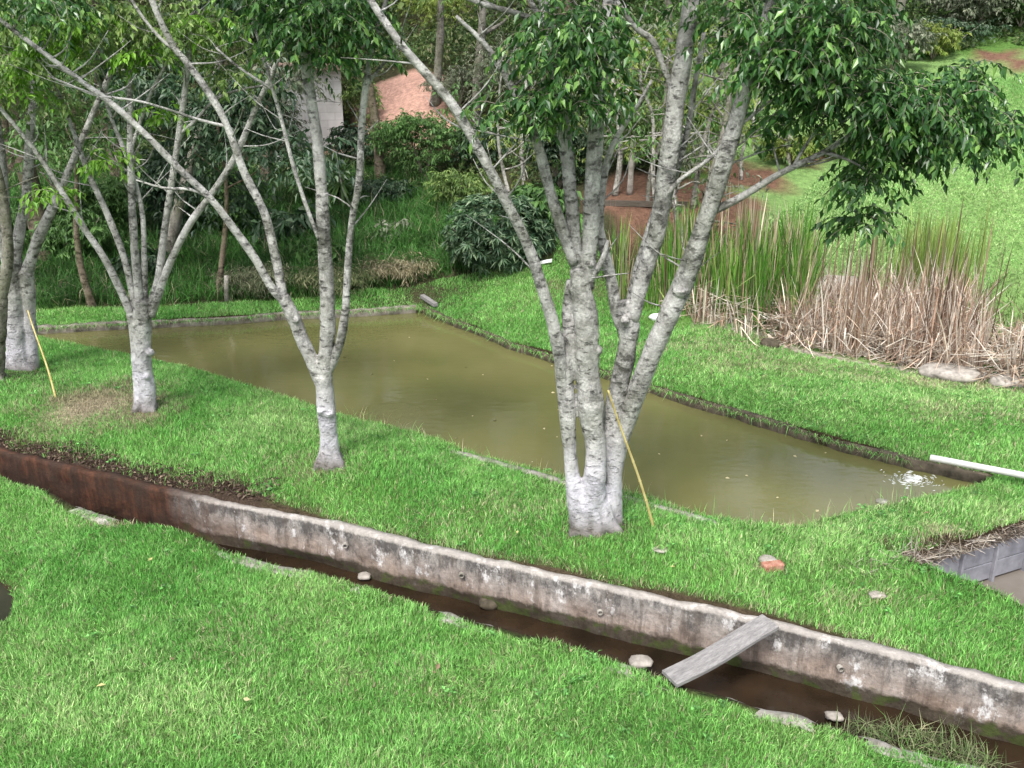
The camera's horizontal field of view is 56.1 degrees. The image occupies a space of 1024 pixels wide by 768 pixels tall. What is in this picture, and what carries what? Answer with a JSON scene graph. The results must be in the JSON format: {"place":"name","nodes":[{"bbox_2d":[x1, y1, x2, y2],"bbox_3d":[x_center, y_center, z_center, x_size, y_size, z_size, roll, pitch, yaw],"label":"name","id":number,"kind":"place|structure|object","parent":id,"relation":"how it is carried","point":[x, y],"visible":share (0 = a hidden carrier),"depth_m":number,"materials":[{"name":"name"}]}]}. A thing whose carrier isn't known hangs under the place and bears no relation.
{"place":"outdoors","nodes":[
{"label":"outdoors","id":0,"kind":"place"},
{"bbox_2d":[38,312,976,526],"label":"pond water","id":1,"kind":"structure","parent":0,"point":[400,358],"depth_m":11.56,"materials":[{"name":"liquid"}]},
{"bbox_2d":[881,469,943,490],"bbox_3d":[4.185,0.987,9.835,0.760,0.012,0.436,4,20,10],"label":"water foam","id":2,"kind":"object","parent":1,"relation":"on","point":[916,478],"visible":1,"depth_m":9.86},
{"bbox_2d":[0,0,1023,767],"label":"ground","id":3,"kind":"structure","parent":0,"point":[396,88],"depth_m":9.28,"materials":[{"name":"plant"}]},
{"bbox_2d":[0,583,12,622],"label":"puddle water","id":4,"kind":"structure","parent":3,"relation":"on","point":[6,604],"depth_m":8.26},
{"bbox_2d":[0,94,14,175],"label":"background tree","id":5,"kind":"object","parent":3,"relation":"on","point":[5,124],"visible":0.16,"depth_m":22.10,"materials":[{"name":"brown plant"}]},
{"bbox_2d":[0,12,43,380],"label":"ficus tree","id":6,"kind":"object","parent":3,"relation":"on","point":[6,270],"visible":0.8,"depth_m":11.23,"materials":[{"name":"grey plant"}]},
{"bbox_2d":[27,310,56,397],"bbox_3d":[-5.614,-0.354,11.478,0.037,0.974,0.608,-16,25,-37],"label":"bamboo pole","id":7,"kind":"object","parent":3,"relation":"on","point":[51,381],"visible":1,"depth_m":11.46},
{"bbox_2d":[0,2,105,268],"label":"background tree","id":8,"kind":"object","parent":3,"relation":"on","point":[35,217],"visible":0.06,"depth_m":16.92,"materials":[{"name":"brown plant"}]},
{"bbox_2d":[0,0,143,370],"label":"ficus tree","id":9,"kind":"object","parent":3,"relation":"on","point":[22,353],"visible":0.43,"depth_m":11.86,"materials":[{"name":"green plant"}]},
{"bbox_2d":[25,205,129,262],"bbox_3d":[-7.921,-2.710,17.340,1.902,1.095,1.307,0,20,0],"label":"shrub","id":10,"kind":"object","parent":3,"relation":"on","point":[60,231],"visible":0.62,"depth_m":17.05,"materials":[{"name":"green plant"}]},
{"bbox_2d":[2,53,156,307],"bbox_3d":[-6.858,-3.145,14.876,2.698,4.106,1.946,0,20,0],"label":"background tree","id":11,"kind":"object","parent":3,"relation":"on","point":[83,277],"visible":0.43,"depth_m":14.60,"materials":[{"name":"green plant"}]},
{"bbox_2d":[43,176,139,234],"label":"shrub","id":12,"kind":"object","parent":3,"relation":"on","point":[115,197],"visible":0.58,"depth_m":18.20,"materials":[{"name":"green plant"}]},
{"bbox_2d":[87,0,124,178],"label":"background tree","id":13,"kind":"object","parent":3,"relation":"on","point":[107,150],"visible":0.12,"depth_m":21.62,"materials":[{"name":"brown plant"}]},
{"bbox_2d":[0,424,280,499],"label":"dead leaves","id":14,"kind":"object","parent":3,"relation":"on","point":[134,468],"visible":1,"depth_m":9.98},
{"bbox_2d":[107,242,175,278],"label":"leafy plant","id":15,"kind":"object","parent":3,"relation":"on","point":[151,257],"visible":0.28,"depth_m":16.73,"materials":[{"name":"green plant"}]},
{"bbox_2d":[0,0,301,412],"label":"ficus tree","id":16,"kind":"object","parent":3,"relation":"on","point":[141,309],"visible":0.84,"depth_m":9.81,"materials":[{"name":"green plant"}]},
{"bbox_2d":[121,141,209,232],"bbox_3d":[-6.704,-3.772,18.720,1.758,1.941,1.595,0,20,0],"label":"shrub","id":17,"kind":"object","parent":3,"relation":"on","point":[154,194],"visible":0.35,"depth_m":18.38,"materials":[{"name":"green plant"}]},
{"bbox_2d":[65,0,336,256],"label":"background tree","id":18,"kind":"object","parent":3,"relation":"on","point":[176,217],"visible":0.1,"depth_m":16.75,"materials":[{"name":"green plant"}]},
{"bbox_2d":[0,0,416,470],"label":"ficus tree","id":19,"kind":"object","parent":3,"relation":"on","point":[301,21],"visible":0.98,"depth_m":8.20,"materials":[{"name":"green plant"}]},
{"bbox_2d":[97,54,356,298],"bbox_3d":[-4.539,-3.284,15.468,4.393,3.898,3.159,0,20,0],"label":"background tree","id":20,"kind":"object","parent":3,"relation":"on","point":[162,93],"visible":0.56,"depth_m":14.86,"materials":[{"name":"green plant"}]},
{"bbox_2d":[37,305,416,333],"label":"pond kerb","id":21,"kind":"structure","parent":3,"relation":"on","point":[206,323],"depth_m":15.11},
{"bbox_2d":[200,168,277,231],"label":"shrub","id":22,"kind":"object","parent":3,"relation":"on","point":[234,217],"visible":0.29,"depth_m":18.57,"materials":[{"name":"green plant"}]},
{"bbox_2d":[205,259,303,301],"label":"shrub","id":23,"kind":"object","parent":3,"relation":"on","point":[253,277],"visible":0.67,"depth_m":15.72,"materials":[{"name":"green plant"}]},
{"bbox_2d":[0,144,512,308],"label":"tall grass","id":24,"kind":"structure","parent":3,"relation":"on","point":[428,219],"depth_m":17.50,"materials":[{"name":"plant"}]},
{"bbox_2d":[241,92,310,155],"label":"shrub","id":25,"kind":"object","parent":3,"relation":"on","point":[298,123],"visible":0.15,"depth_m":24.44,"materials":[{"name":"green plant"}]},
{"bbox_2d":[243,199,336,247],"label":"leafy plant","id":26,"kind":"object","parent":3,"relation":"on","point":[281,221],"visible":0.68,"depth_m":18.42,"materials":[{"name":"green plant"}]},
{"bbox_2d":[241,15,342,183],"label":"background tree","id":27,"kind":"object","parent":3,"relation":"on","point":[299,86],"visible":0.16,"depth_m":20.72,"materials":[{"name":"green plant"}]},
{"bbox_2d":[240,62,347,150],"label":"block house","id":28,"kind":"structure","parent":3,"relation":"on","point":[330,114],"depth_m":26.03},
{"bbox_2d":[284,237,345,263],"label":"leafy plant","id":29,"kind":"object","parent":3,"relation":"on","point":[309,248],"visible":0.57,"depth_m":17.04,"materials":[{"name":"green plant"}]},
{"bbox_2d":[285,166,367,200],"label":"shrub","id":30,"kind":"object","parent":3,"relation":"on","point":[305,185],"visible":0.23,"depth_m":20.92,"materials":[{"name":"green plant"}]},
{"bbox_2d":[308,151,361,207],"bbox_3d":[-3.704,-4.385,20.651,1.473,1.265,1.475,12,23,29],"label":"dracaena","id":31,"kind":"object","parent":3,"relation":"on","point":[338,184],"visible":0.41,"depth_m":20.53,"materials":[{"name":"green plant"}]},
{"bbox_2d":[285,257,386,295],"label":"shrub","id":32,"kind":"object","parent":3,"relation":"on","point":[339,277],"visible":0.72,"depth_m":15.85,"materials":[{"name":"green plant"}]},
{"bbox_2d":[323,121,373,170],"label":"shrub","id":33,"kind":"object","parent":3,"relation":"on","point":[351,133],"visible":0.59,"depth_m":22.30,"materials":[{"name":"green plant"}]},
{"bbox_2d":[323,0,385,178],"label":"background tree","id":34,"kind":"object","parent":3,"relation":"on","point":[373,109],"visible":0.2,"depth_m":21.24,"materials":[{"name":"brown plant"}]},
{"bbox_2d":[336,77,384,124],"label":"shrub","id":35,"kind":"object","parent":3,"relation":"on","point":[351,92],"visible":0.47,"depth_m":26.17,"materials":[{"name":"green plant"}]},
{"bbox_2d":[344,175,418,207],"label":"shrub","id":36,"kind":"object","parent":3,"relation":"on","point":[374,186],"visible":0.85,"depth_m":20.14,"materials":[{"name":"green plant"}]},
{"bbox_2d":[371,218,414,240],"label":"leafy plant","id":37,"kind":"object","parent":3,"relation":"on","point":[403,222],"visible":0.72,"depth_m":17.74,"materials":[{"name":"green plant"}]},
{"bbox_2d":[356,248,437,291],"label":"shrub","id":38,"kind":"object","parent":3,"relation":"on","point":[406,271],"visible":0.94,"depth_m":16.08,"materials":[{"name":"plant"}]},
{"bbox_2d":[365,108,474,176],"bbox_3d":[-1.976,-5.313,21.268,2.677,1.593,1.760,0,20,0],"label":"shrub","id":39,"kind":"object","parent":3,"relation":"on","point":[405,128],"visible":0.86,"depth_m":21.07,"materials":[{"name":"green plant"}]},
{"bbox_2d":[429,0,444,106],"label":"background tree","id":40,"kind":"object","parent":3,"relation":"on","point":[438,61],"visible":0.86,"depth_m":25.81,"materials":[{"name":"grey plant"}]},
{"bbox_2d":[390,0,500,45],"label":"shrub","id":41,"kind":"object","parent":3,"relation":"on","point":[429,9],"visible":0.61,"depth_m":29.72,"materials":[{"name":"green plant"}]},
{"bbox_2d":[418,64,492,106],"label":"shrub","id":42,"kind":"object","parent":3,"relation":"on","point":[459,77],"visible":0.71,"depth_m":25.69,"materials":[{"name":"green plant"}]},
{"bbox_2d":[420,166,503,206],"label":"shrub","id":43,"kind":"object","parent":3,"relation":"on","point":[461,184],"visible":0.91,"depth_m":18.90,"materials":[{"name":"green plant"}]},
{"bbox_2d":[38,304,915,467],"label":"overhanging grass","id":44,"kind":"structure","parent":3,"relation":"on","point":[527,349],"depth_m":14.23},
{"bbox_2d":[446,123,517,169],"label":"shrub","id":45,"kind":"object","parent":3,"relation":"on","point":[483,143],"visible":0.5,"depth_m":21.11,"materials":[{"name":"green plant"}]},
{"bbox_2d":[416,0,555,170],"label":"background tree","id":46,"kind":"object","parent":3,"relation":"on","point":[471,4],"visible":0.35,"depth_m":19.51,"materials":[{"name":"green plant"}]},
{"bbox_2d":[0,475,984,767],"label":"foreground lawn","id":47,"kind":"structure","parent":3,"relation":"on","point":[22,691],"depth_m":7.10,"materials":[{"name":"green plant"}]},
{"bbox_2d":[439,191,557,277],"bbox_3d":[-0.208,-2.486,15.857,1.998,1.461,1.340,0,20,0],"label":"shrub","id":48,"kind":"object","parent":3,"relation":"on","point":[466,237],"visible":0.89,"depth_m":15.60,"materials":[{"name":"green plant"}]},
{"bbox_2d":[423,47,582,191],"bbox_3d":[-0.127,-4.017,16.278,2.642,3.240,1.916,3,20,7],"label":"background tree","id":49,"kind":"object","parent":3,"relation":"on","point":[472,118],"visible":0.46,"depth_m":16.23,"materials":[{"name":"green plant"}]},
{"bbox_2d":[470,0,537,129],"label":"background tree","id":50,"kind":"object","parent":3,"relation":"on","point":[482,17],"visible":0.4,"depth_m":24.52,"materials":[{"name":"grey plant"}]},
{"bbox_2d":[0,273,1017,767],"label":"turf weeds","id":51,"kind":"object","parent":3,"relation":"on","point":[220,429],"visible":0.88,"depth_m":8.73,"materials":[{"name":"green plant"}]},
{"bbox_2d":[0,446,1023,745],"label":"channel wall","id":52,"kind":"structure","parent":3,"relation":"on","point":[990,706],"depth_m":8.15,"materials":[{"name":"concrete"}]},
{"bbox_2d":[662,614,778,686],"bbox_3d":[1.567,1.991,7.194,0.919,0.245,0.202,-10,22,-25],"label":"plank","id":53,"kind":"object","parent":52,"relation":"on","point":[731,645],"visible":1,"depth_m":7.18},
{"bbox_2d":[458,31,572,110],"bbox_3d":[0.213,-7.756,24.171,2.924,2.143,2.075,4,20,11],"label":"shrub","id":54,"kind":"object","parent":3,"relation":"on","point":[489,61],"visible":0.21,"depth_m":23.98,"materials":[{"name":"green plant"}]},
{"bbox_2d":[8,0,1023,207],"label":"leaves","id":55,"kind":"object","parent":3,"relation":"on","point":[418,41],"visible":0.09,"depth_m":27.06,"materials":[{"name":"green plant"}]},
{"bbox_2d":[68,506,979,767],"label":"stones","id":56,"kind":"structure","parent":3,"relation":"on","point":[784,715],"depth_m":6.76,"materials":[{"name":"stone"}]},
{"bbox_2d":[468,40,588,187],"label":"slender tree","id":57,"kind":"object","parent":3,"relation":"on","point":[523,178],"visible":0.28,"depth_m":17.79,"materials":[{"name":"green plant"}]},
{"bbox_2d":[36,214,1023,480],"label":"bank grass","id":58,"kind":"structure","parent":3,"relation":"on","point":[918,398],"depth_m":12.37,"materials":[{"name":"plant"}]},
{"bbox_2d":[930,454,1023,478],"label":"pipe","id":59,"kind":"object","parent":58,"relation":"on","point":[978,466],"visible":1,"depth_m":9.59,"materials":[{"name":"white plastic"}]},
{"bbox_2d":[496,182,583,238],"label":"shrub","id":60,"kind":"object","parent":3,"relation":"on","point":[536,194],"visible":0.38,"depth_m":15.98,"materials":[{"name":"green plant"}]},
{"bbox_2d":[513,117,607,186],"bbox_3d":[0.892,-4.425,18.354,1.838,1.393,1.432,0,20,0],"label":"shrub","id":61,"kind":"object","parent":3,"relation":"on","point":[552,152],"visible":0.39,"depth_m":18.17,"materials":[{"name":"green plant"}]},
{"bbox_2d":[448,449,716,524],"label":"pond kerb","id":62,"kind":"structure","parent":3,"relation":"on","point":[557,479],"depth_m":9.63,"materials":[{"name":"concrete"}]},
{"bbox_2d":[568,65,661,106],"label":"shrub","id":63,"kind":"object","parent":3,"relation":"on","point":[655,84],"visible":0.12,"depth_m":23.37,"materials":[{"name":"green plant"}]},
{"bbox_2d":[572,0,659,195],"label":"slender tree","id":64,"kind":"object","parent":3,"relation":"on","point":[618,174],"visible":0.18,"depth_m":17.07,"materials":[{"name":"green plant"}]},
{"bbox_2d":[565,9,671,161],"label":"slender tree","id":65,"kind":"object","parent":3,"relation":"on","point":[586,129],"visible":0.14,"depth_m":17.36,"materials":[{"name":"green plant"}]},
{"bbox_2d":[344,405,915,532],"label":"edge grass","id":66,"kind":"structure","parent":3,"relation":"on","point":[462,450],"depth_m":9.08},
{"bbox_2d":[607,390,653,527],"bbox_3d":[1.025,0.665,8.188,0.511,1.366,0.032,-7,21,-18],"label":"bamboo pole","id":67,"kind":"object","parent":3,"relation":"on","point":[637,473],"visible":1,"depth_m":8.19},
{"bbox_2d":[627,135,635,194],"bbox_3d":[2.118,-3.875,17.011,0.132,1.034,0.110,0,20,0],"label":"post","id":68,"kind":"object","parent":3,"relation":"on","point":[630,177],"visible":0.79,"depth_m":17.02,"materials":[{"name":"wood"}]},
{"bbox_2d":[577,18,697,196],"bbox_3d":[2.124,-4.570,16.235,2.161,3.086,2.182,0,20,0],"label":"slender tree","id":69,"kind":"object","parent":3,"relation":"on","point":[653,180],"visible":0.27,"depth_m":16.12,"materials":[{"name":"green plant"}]},
{"bbox_2d":[583,101,695,167],"bbox_3d":[2.390,-4.715,18.279,2.247,1.359,1.828,0,20,0],"label":"shrub","id":70,"kind":"object","parent":3,"relation":"on","point":[646,133],"visible":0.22,"depth_m":18.01,"materials":[{"name":"green plant"}]},
{"bbox_2d":[629,655,653,668],"bbox_3d":[1.027,2.208,7.632,0.200,0.060,0.138,0,20,0],"label":"stone","id":71,"kind":"object","parent":3,"relation":"on","point":[641,661],"visible":0.94,"depth_m":7.60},
{"bbox_2d":[605,200,687,207],"bbox_3d":[2.285,-3.074,16.384,1.423,0.112,0.050,3,20,9],"label":"board","id":72,"kind":"object","parent":3,"relation":"on","point":[626,203],"visible":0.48,"depth_m":16.40,"materials":[{"name":"brown wood"}]},
{"bbox_2d":[617,26,713,94],"bbox_3d":[3.548,-7.971,23.718,2.764,1.637,2.054,9,22,24],"label":"shrub","id":73,"kind":"object","parent":3,"relation":"on","point":[662,49],"visible":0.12,"depth_m":23.54,"materials":[{"name":"green plant"}]},
{"bbox_2d":[608,0,724,200],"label":"slender tree","id":74,"kind":"object","parent":3,"relation":"on","point":[664,89],"visible":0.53,"depth_m":16.17,"materials":[{"name":"grey plant"}]},
{"bbox_2d":[604,9,740,223],"bbox_3d":[2.581,-4.137,15.383,2.150,3.524,1.989,0,20,0],"label":"slender tree","id":75,"kind":"object","parent":3,"relation":"on","point":[674,199],"visible":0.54,"depth_m":15.36,"materials":[{"name":"green plant"}]},
{"bbox_2d":[646,120,715,162],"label":"shrub","id":76,"kind":"object","parent":3,"relation":"on","point":[696,145],"visible":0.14,"depth_m":18.25,"materials":[{"name":"green plant"}]},
{"bbox_2d":[341,0,1023,537],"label":"ficus tree","id":77,"kind":"object","parent":3,"relation":"on","point":[899,120],"visible":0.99,"depth_m":6.98,"materials":[{"name":"green plant"}]},
{"bbox_2d":[424,306,991,483],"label":"pond kerb","id":78,"kind":"structure","parent":3,"relation":"on","point":[950,471],"depth_m":10.93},
{"bbox_2d":[609,175,808,319],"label":"seed stalks","id":79,"kind":"object","parent":3,"relation":"on","point":[754,221],"visible":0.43,"depth_m":14.17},
{"bbox_2d":[647,2,792,241],"bbox_3d":[3.195,-3.804,14.710,2.236,3.944,2.202,0,20,0],"label":"slender tree","id":80,"kind":"object","parent":3,"relation":"on","point":[728,106],"visible":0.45,"depth_m":14.72,"materials":[{"name":"grey plant"}]},
{"bbox_2d":[666,21,779,208],"bbox_3d":[3.536,-4.469,15.950,1.979,3.047,1.807,3,20,9],"label":"slender tree","id":81,"kind":"object","parent":3,"relation":"on","point":[698,172],"visible":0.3,"depth_m":15.99,"materials":[{"name":"grey plant"}]},
{"bbox_2d":[607,193,848,342],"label":"green reeds","id":82,"kind":"object","parent":3,"relation":"on","point":[791,258],"visible":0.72,"depth_m":14.09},
{"bbox_2d":[684,82,772,136],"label":"shrub","id":83,"kind":"object","parent":3,"relation":"on","point":[749,108],"visible":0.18,"depth_m":20.10,"materials":[{"name":"green plant"}]},
{"bbox_2d":[684,21,784,191],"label":"slender tree","id":84,"kind":"object","parent":3,"relation":"on","point":[753,100],"visible":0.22,"depth_m":17.21,"materials":[{"name":"green plant"}]},
{"bbox_2d":[702,24,829,179],"bbox_3d":[4.782,-5.549,18.088,2.711,3.265,1.858,0,20,0],"label":"slender tree","id":85,"kind":"object","parent":3,"relation":"on","point":[741,161],"visible":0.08,"depth_m":18.16,"materials":[{"name":"green plant"}]},
{"bbox_2d":[761,560,784,571],"bbox_3d":[2.157,1.511,7.951,0.178,0.079,0.087,-2,20,-6],"label":"brick","id":86,"kind":"object","parent":3,"relation":"on","point":[767,565],"visible":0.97,"depth_m":7.92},
{"bbox_2d":[686,258,863,352],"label":"dry reeds","id":87,"kind":"object","parent":3,"relation":"on","point":[706,313],"visible":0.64,"depth_m":13.88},
{"bbox_2d":[718,37,841,165],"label":"slender tree","id":88,"kind":"object","parent":3,"relation":"on","point":[788,160],"visible":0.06,"depth_m":18.55,"materials":[{"name":"green plant"}]},
{"bbox_2d":[542,225,1023,348],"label":"marsh grass","id":89,"kind":"structure","parent":3,"relation":"on","point":[989,287],"depth_m":14.16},
{"bbox_2d":[754,133,825,163],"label":"shrub","id":90,"kind":"object","parent":3,"relation":"on","point":[810,147],"visible":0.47,"depth_m":18.66,"materials":[{"name":"green plant"}]},
{"bbox_2d":[802,120,870,158],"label":"shrub","id":91,"kind":"object","parent":3,"relation":"on","point":[826,142],"visible":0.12,"depth_m":19.21,"materials":[{"name":"green plant"}]},
{"bbox_2d":[680,283,1023,391],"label":"reed litter","id":92,"kind":"object","parent":3,"relation":"on","point":[993,353],"visible":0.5,"depth_m":13.06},
{"bbox_2d":[759,72,1023,292],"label":"hill grass","id":93,"kind":"structure","parent":3,"relation":"on","point":[1011,82],"depth_m":17.84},
{"bbox_2d":[775,241,1015,379],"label":"dry reeds","id":94,"kind":"object","parent":3,"relation":"on","point":[908,326],"visible":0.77,"depth_m":13.36,"materials":[{"name":"plant"}]},
{"bbox_2d":[855,17,947,71],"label":"shrub","id":95,"kind":"object","parent":3,"relation":"on","point":[920,36],"visible":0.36,"depth_m":24.06,"materials":[{"name":"green plant"}]},
{"bbox_2d":[813,192,1014,365],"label":"seed stalks","id":96,"kind":"object","parent":3,"relation":"on","point":[871,261],"visible":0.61,"depth_m":13.40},
{"bbox_2d":[868,190,996,305],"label":"green reeds","id":97,"kind":"object","parent":3,"relation":"on","point":[948,252],"visible":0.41,"depth_m":14.80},
{"bbox_2d":[842,505,1023,575],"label":"dead thatch","id":98,"kind":"object","parent":3,"relation":"on","point":[959,549],"visible":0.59,"depth_m":8.29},
{"bbox_2d":[913,20,971,59],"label":"shrub","id":99,"kind":"object","parent":3,"relation":"on","point":[944,39],"visible":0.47,"depth_m":25.39,"materials":[{"name":"green plant"}]},
{"bbox_2d":[917,362,986,382],"bbox_3d":[5.818,-0.129,12.639,0.902,0.215,0.615,0,20,0],"label":"stone","id":100,"kind":"object","parent":3,"relation":"on","point":[965,374],"visible":0.73,"depth_m":12.49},
{"bbox_2d":[908,15,1011,47],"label":"shrub","id":101,"kind":"object","parent":3,"relation":"on","point":[955,21],"visible":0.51,"depth_m":26.04,"materials":[{"name":"green plant"}]},
{"bbox_2d":[912,0,1022,31],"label":"shrub","id":102,"kind":"object","parent":3,"relation":"on","point":[992,7],"visible":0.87,"depth_m":26.72,"materials":[{"name":"green plant"}]},
{"bbox_2d":[926,533,1023,582],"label":"slab wall","id":103,"kind":"structure","parent":3,"relation":"on","point":[990,563],"depth_m":8.56,"materials":[{"name":"concrete"}]},
{"bbox_2d":[987,373,1023,388],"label":"stone","id":104,"kind":"object","parent":3,"relation":"on","point":[998,380],"visible":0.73,"depth_m":12.24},
{"bbox_2d":[988,295,1023,383],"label":"dry reeds","id":105,"kind":"object","parent":3,"relation":"on","point":[1017,326],"visible":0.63,"depth_m":12.52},
{"bbox_2d":[1001,0,1023,26],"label":"shrub","id":106,"kind":"object","parent":3,"relation":"on","point":[1018,13],"visible":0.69,"depth_m":26.70,"materials":[{"name":"green plant"}]},
{"bbox_2d":[86,509,1023,767],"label":"channel water","id":107,"kind":"structure","parent":0,"point":[754,688],"depth_m":7.54,"materials":[{"name":"liquid"}]},
{"bbox_2d":[835,703,1014,767],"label":"channel weeds","id":108,"kind":"object","parent":107,"relation":"on","point":[897,730],"visible":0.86,"depth_m":6.78,"materials":[{"name":"green plant"}]},
{"bbox_2d":[977,569,1023,605],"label":"pit water","id":109,"kind":"structure","parent":0,"point":[1011,583],"depth_m":8.58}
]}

